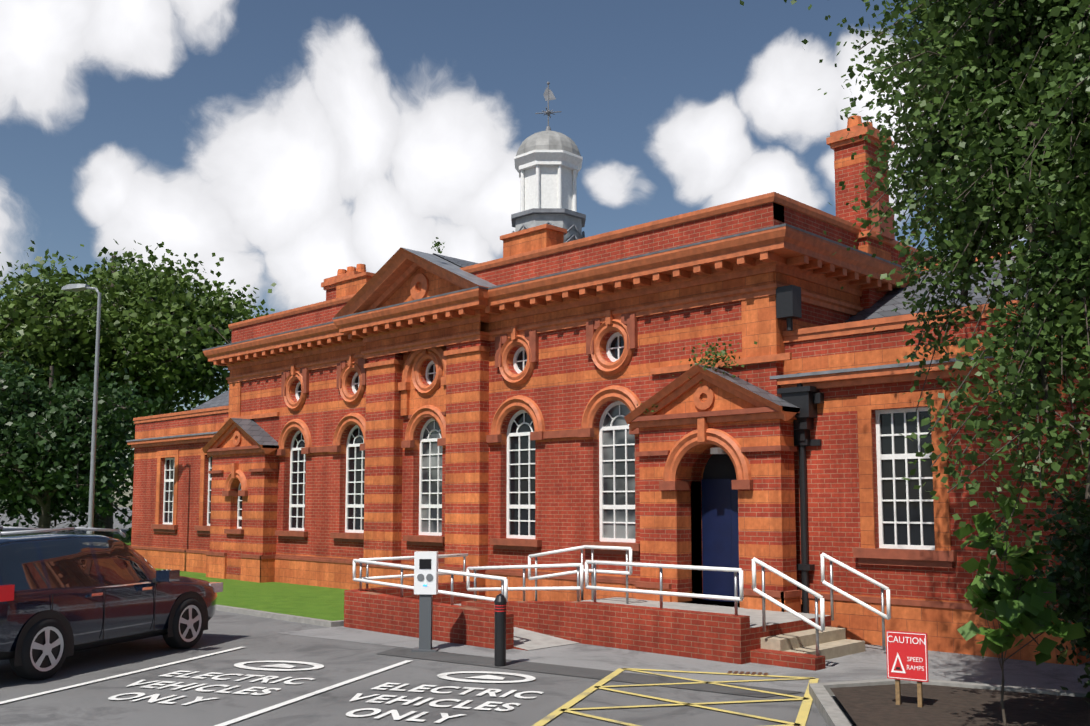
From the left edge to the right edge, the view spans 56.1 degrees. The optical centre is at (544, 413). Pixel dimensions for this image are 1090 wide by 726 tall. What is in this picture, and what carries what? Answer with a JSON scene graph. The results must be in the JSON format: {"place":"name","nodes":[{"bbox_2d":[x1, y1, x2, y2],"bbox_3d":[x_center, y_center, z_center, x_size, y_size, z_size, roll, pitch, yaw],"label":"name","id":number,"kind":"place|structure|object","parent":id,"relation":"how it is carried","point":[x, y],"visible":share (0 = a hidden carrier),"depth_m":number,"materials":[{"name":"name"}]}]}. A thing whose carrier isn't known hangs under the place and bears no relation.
{"place":"outdoors","nodes":[
{"label":"outdoors","id":0,"kind":"place"},
{"bbox_2d":[0,299,225,526],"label":"tree","id":1,"kind":"object","parent":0,"point":[171,409],"depth_m":69.14,"materials":[{"name":"green plant"}]},
{"bbox_2d":[0,240,275,537],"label":"tree","id":2,"kind":"object","parent":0,"point":[81,324],"depth_m":51.43,"materials":[{"name":"green plant"}]},
{"bbox_2d":[113,534,348,620],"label":"grass lawn","id":3,"kind":"structure","parent":0,"point":[319,602],"depth_m":22.05,"materials":[{"name":"green plant"}]},
{"bbox_2d":[0,365,87,527],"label":"tree","id":4,"kind":"object","parent":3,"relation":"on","point":[11,517],"depth_m":54.14,"materials":[{"name":"green plant"}]},
{"bbox_2d":[0,332,171,540],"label":"tree","id":5,"kind":"object","parent":3,"relation":"on","point":[28,450],"depth_m":41.88,"materials":[{"name":"green plant"}]},
{"bbox_2d":[0,0,1026,507],"label":"sky","id":6,"kind":"structure","parent":0,"point":[293,143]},
{"bbox_2d":[0,507,1089,725],"bbox_3d":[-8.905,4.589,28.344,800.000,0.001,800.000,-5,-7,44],"label":"asphalt ground","id":7,"kind":"structure","parent":0,"point":[257,638],"depth_m":11.36,"materials":[{"name":"grey asphalt"}]},
{"bbox_2d":[0,362,133,534],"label":"tree","id":8,"kind":"object","parent":7,"relation":"on","point":[104,515],"depth_m":51.16,"materials":[{"name":"green plant"}]},
{"bbox_2d":[61,284,100,533],"bbox_3d":[-12.932,0.467,28.270,1.435,8.200,0.340,-2,-5,22],"label":"street lamp","id":9,"kind":"object","parent":7,"relation":"on","point":[75,287],"visible":0.85,"depth_m":28.05,"materials":[{"name":"grey metal"}]},
{"bbox_2d":[0,526,222,679],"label":"suv","id":10,"kind":"object","parent":7,"relation":"on","point":[63,596],"visible":1,"depth_m":12.95,"materials":[{"name":"black paint"}]},
{"bbox_2d":[108,692,216,704],"bbox_3d":[-4.116,3.056,10.942,1.188,0.001,0.441,-2,-5,18],"label":"painted road lettering","id":11,"kind":"object","parent":7,"relation":"on","point":[154,697],"visible":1,"depth_m":10.94,"materials":[{"name":"white paint"}]},
{"bbox_2d":[127,680,280,694],"bbox_3d":[-3.928,3.114,11.614,1.923,0.001,0.441,-2,-5,18],"label":"painted road lettering","id":12,"kind":"object","parent":7,"relation":"on","point":[266,691],"visible":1,"depth_m":11.59,"materials":[{"name":"white paint"}]},
{"bbox_2d":[159,670,313,683],"bbox_3d":[-3.702,3.172,12.274,1.932,0.001,0.441,-2,-5,18],"label":"painted road lettering","id":13,"kind":"object","parent":7,"relation":"on","point":[265,679],"visible":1,"depth_m":12.25,"materials":[{"name":"white paint"}]},
{"bbox_2d":[0,647,535,725],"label":"parking bay markings","id":14,"kind":"object","parent":7,"relation":"on","point":[441,675],"visible":1,"depth_m":12.32,"materials":[{"name":"white paint"}]},
{"bbox_2d":[216,604,343,626],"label":"lawn kerb","id":15,"kind":"structure","parent":7,"relation":"on","point":[298,619],"depth_m":18.37,"materials":[{"name":"concrete"}]},
{"bbox_2d":[346,708,465,722],"bbox_3d":[-1.399,2.981,10.085,1.188,0.001,0.441,-2,-5,18],"label":"painted road lettering","id":16,"kind":"object","parent":7,"relation":"on","point":[396,716],"visible":1,"depth_m":10.07,"materials":[{"name":"white paint"}]},
{"bbox_2d":[411,551,439,651],"bbox_3d":[-1.702,2.688,14.616,0.360,1.400,0.280,0,-5,3],"label":"ev charger","id":17,"kind":"object","parent":7,"relation":"on","point":[425,575],"visible":0.92,"depth_m":14.55,"materials":[{"name":"grey plastic"}]},
{"bbox_2d":[350,693,519,710],"bbox_3d":[-1.211,3.039,10.757,1.923,0.001,0.441,-2,-5,18],"label":"painted road lettering","id":18,"kind":"object","parent":7,"relation":"on","point":[432,703],"visible":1,"depth_m":10.72,"materials":[{"name":"white paint"}]},
{"bbox_2d":[371,682,542,697],"bbox_3d":[-0.985,3.097,11.417,1.932,0.001,0.441,-2,-5,18],"label":"painted road lettering","id":19,"kind":"object","parent":7,"relation":"on","point":[434,690],"visible":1,"depth_m":11.40,"materials":[{"name":"white paint"}]},
{"bbox_2d":[376,647,798,696],"bbox_3d":[0.176,3.227,12.840,6.132,0.001,0.641,-3,-6,35],"label":"asphalt patch","id":20,"kind":"object","parent":7,"relation":"on","point":[544,668],"visible":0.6,"depth_m":12.65,"materials":[{"name":"grey asphalt"}]},
{"bbox_2d":[494,593,506,666],"bbox_3d":[-0.578,2.802,13.220,0.164,0.930,0.162,-5,-7,44],"label":"bollard","id":21,"kind":"object","parent":20,"relation":"on","point":[500,602],"visible":0.98,"depth_m":13.16,"materials":[{"name":"black metal"}]},
{"bbox_2d":[130,115,1076,665],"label":"terracotta building","id":22,"kind":"structure","parent":7,"relation":"on","point":[762,327],"depth_m":18.49,"materials":[{"name":"orange stone"}]},
{"bbox_2d":[202,247,799,456],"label":"pediments","id":23,"kind":"object","parent":22,"relation":"attached to","point":[398,269],"visible":0.83,"depth_m":21.70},
{"bbox_2d":[210,340,796,607],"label":"banded pilasters","id":24,"kind":"object","parent":22,"relation":"attached to","point":[766,521],"visible":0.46,"depth_m":21.04,"materials":[{"name":"orange brick"}]},
{"bbox_2d":[511,82,585,242],"bbox_3d":[0.084,-5.407,25.719,1.848,6.060,1.848,-5,-7,44],"label":"cupola","id":25,"kind":"object","parent":22,"relation":"attached to","point":[548,163],"visible":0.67,"depth_m":25.14,"materials":[{"name":"white paint"}]},
{"bbox_2d":[163,332,934,549],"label":"window frames","id":26,"kind":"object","parent":22,"relation":"attached to","point":[893,456],"visible":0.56,"depth_m":20.36,"materials":[{"name":"white wood"}]},
{"bbox_2d":[165,336,934,545],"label":"window panes","id":27,"kind":"structure","parent":26,"relation":"in","point":[888,506],"depth_m":18.98,"materials":[{"name":"grey glass"}]},
{"bbox_2d":[126,223,994,441],"bbox_3d":[-0.615,-1.014,26.427,28.840,2.670,9.825,-5,-7,44],"label":"building lead","id":28,"kind":"object","parent":22,"relation":"attached to","point":[838,370],"visible":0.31,"depth_m":17.42,"materials":[{"name":"grey metal"}]},
{"bbox_2d":[231,140,924,342],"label":"plain brick building","id":29,"kind":"structure","parent":22,"relation":"attached to","point":[770,214],"depth_m":18.80,"materials":[{"name":"red brick"}]},
{"bbox_2d":[431,237,756,413],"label":"rooftop weeds","id":30,"kind":"object","parent":22,"relation":"attached to","point":[722,353],"visible":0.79,"depth_m":16.72,"materials":[{"name":"green plant"}]},
{"bbox_2d":[127,124,1072,490],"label":"building mouldings","id":31,"kind":"object","parent":22,"relation":"attached to","point":[787,250],"visible":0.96,"depth_m":18.88,"materials":[{"name":"orange stone"}]},
{"bbox_2d":[131,314,1089,664],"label":"building wings","id":32,"kind":"object","parent":22,"relation":"attached to","point":[833,506],"visible":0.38,"depth_m":15.63},
{"bbox_2d":[192,253,1032,409],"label":"roof","id":33,"kind":"structure","parent":22,"relation":"attached to","point":[885,305],"depth_m":18.17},
{"bbox_2d":[703,453,735,478],"bbox_3d":[3.161,1.850,17.207,1.220,2.620,0.001,-5,-7,44],"label":"fanlight","id":34,"kind":"object","parent":22,"relation":"attached to","point":[719,466],"depth_m":17.46,"materials":[{"name":"black glass"}]},
{"bbox_2d":[701,479,739,602],"bbox_3d":[3.139,2.132,17.159,1.180,2.050,0.055,-5,-7,44],"label":"door","id":35,"kind":"structure","parent":22,"relation":"in","point":[720,539],"depth_m":17.30,"materials":[{"name":"blue wood"}]},
{"bbox_2d":[776,285,823,612],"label":"building downpipes","id":36,"kind":"object","parent":22,"relation":"attached to","point":[806,400],"visible":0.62,"depth_m":16.06,"materials":[{"name":"black metal"}]},
{"bbox_2d":[532,668,818,725],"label":"yellow hatch marking","id":37,"kind":"object","parent":7,"relation":"on","point":[803,713],"visible":1,"depth_m":10.83,"materials":[{"name":"paint"}]},
{"bbox_2d":[727,671,767,675],"bbox_3d":[2.490,3.194,12.553,0.483,0.001,0.220,-2,-5,18],"label":"drain grating","id":38,"kind":"object","parent":7,"relation":"on","point":[746,673],"visible":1,"depth_m":12.52,"materials":[{"name":"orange metal"}]},
{"bbox_2d":[809,679,1086,725],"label":"curb","id":39,"kind":"object","parent":7,"relation":"on","point":[821,694],"visible":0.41,"depth_m":10.94,"materials":[{"name":"concrete"}]},
{"bbox_2d":[241,301,850,604],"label":"building wall","id":40,"kind":"structure","parent":0,"point":[564,383],"depth_m":19.81,"materials":[{"name":"brick"}]},
{"bbox_2d":[280,626,1089,696],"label":"paving path","id":41,"kind":"structure","parent":0,"point":[870,663],"depth_m":13.21,"materials":[{"name":"grey concrete"}]},
{"bbox_2d":[344,581,830,670],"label":"ramp brick walls","id":42,"kind":"structure","parent":41,"relation":"on","point":[727,638],"depth_m":14.94,"materials":[{"name":"red brick"}]},
{"bbox_2d":[359,549,885,655],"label":"railing posts","id":43,"kind":"object","parent":42,"relation":"on","point":[593,583],"visible":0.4,"depth_m":14.87,"materials":[{"name":"white metal"}]},
{"bbox_2d":[352,545,890,631],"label":"handrails","id":44,"kind":"object","parent":43,"relation":"attached to","point":[587,570],"visible":0.96,"depth_m":15.13,"materials":[{"name":"white metal"}]},
{"bbox_2d":[453,597,829,649],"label":"ramp surfaces","id":45,"kind":"object","parent":42,"relation":"on","point":[525,639],"visible":0.25,"depth_m":15.48,"materials":[{"name":"grey concrete"}]},
{"bbox_2d":[761,627,864,659],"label":"steps","id":46,"kind":"structure","parent":41,"relation":"on","point":[834,642],"depth_m":13.93,"materials":[{"name":"beige stone"}]},
{"bbox_2d":[830,683,1089,725],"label":"planting bed soil","id":47,"kind":"structure","parent":0,"point":[875,705],"depth_m":10.03,"materials":[{"name":"brown soil"}]},
{"bbox_2d":[740,0,1033,346],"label":"tree foliage","id":48,"kind":"object","parent":47,"relation":"on","point":[890,53],"visible":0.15,"depth_m":11.94,"materials":[{"name":"green plant"}]},
{"bbox_2d":[886,630,928,706],"bbox_3d":[3.602,2.572,10.140,0.396,0.799,0.062,-3,-6,34],"label":"caution sign","id":49,"kind":"object","parent":47,"relation":"on","point":[907,655],"visible":1,"depth_m":10.13,"materials":[{"name":"red"}]},
{"bbox_2d":[828,0,1089,554],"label":"birch tree","id":50,"kind":"object","parent":47,"relation":"on","point":[1064,251],"depth_m":8.66,"materials":[{"name":"green plant"}]},
{"bbox_2d":[953,494,1089,724],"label":"maple sapling","id":51,"kind":"object","parent":47,"relation":"on","point":[1030,602],"depth_m":8.97,"materials":[{"name":"green plant"}]},
{"bbox_2d":[1005,472,1089,702],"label":"shrub bed","id":52,"kind":"object","parent":47,"relation":"on","point":[1064,597],"depth_m":9.47,"materials":[{"name":"green plant"}]},
{"bbox_2d":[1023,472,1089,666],"bbox_3d":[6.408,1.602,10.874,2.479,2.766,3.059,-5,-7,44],"label":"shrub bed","id":53,"kind":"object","parent":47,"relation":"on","point":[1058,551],"depth_m":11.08,"materials":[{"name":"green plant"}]},
{"bbox_2d":[1013,406,1089,523],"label":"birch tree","id":54,"kind":"object","parent":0,"point":[1059,471],"depth_m":10.18,"materials":[{"name":"green plant"}]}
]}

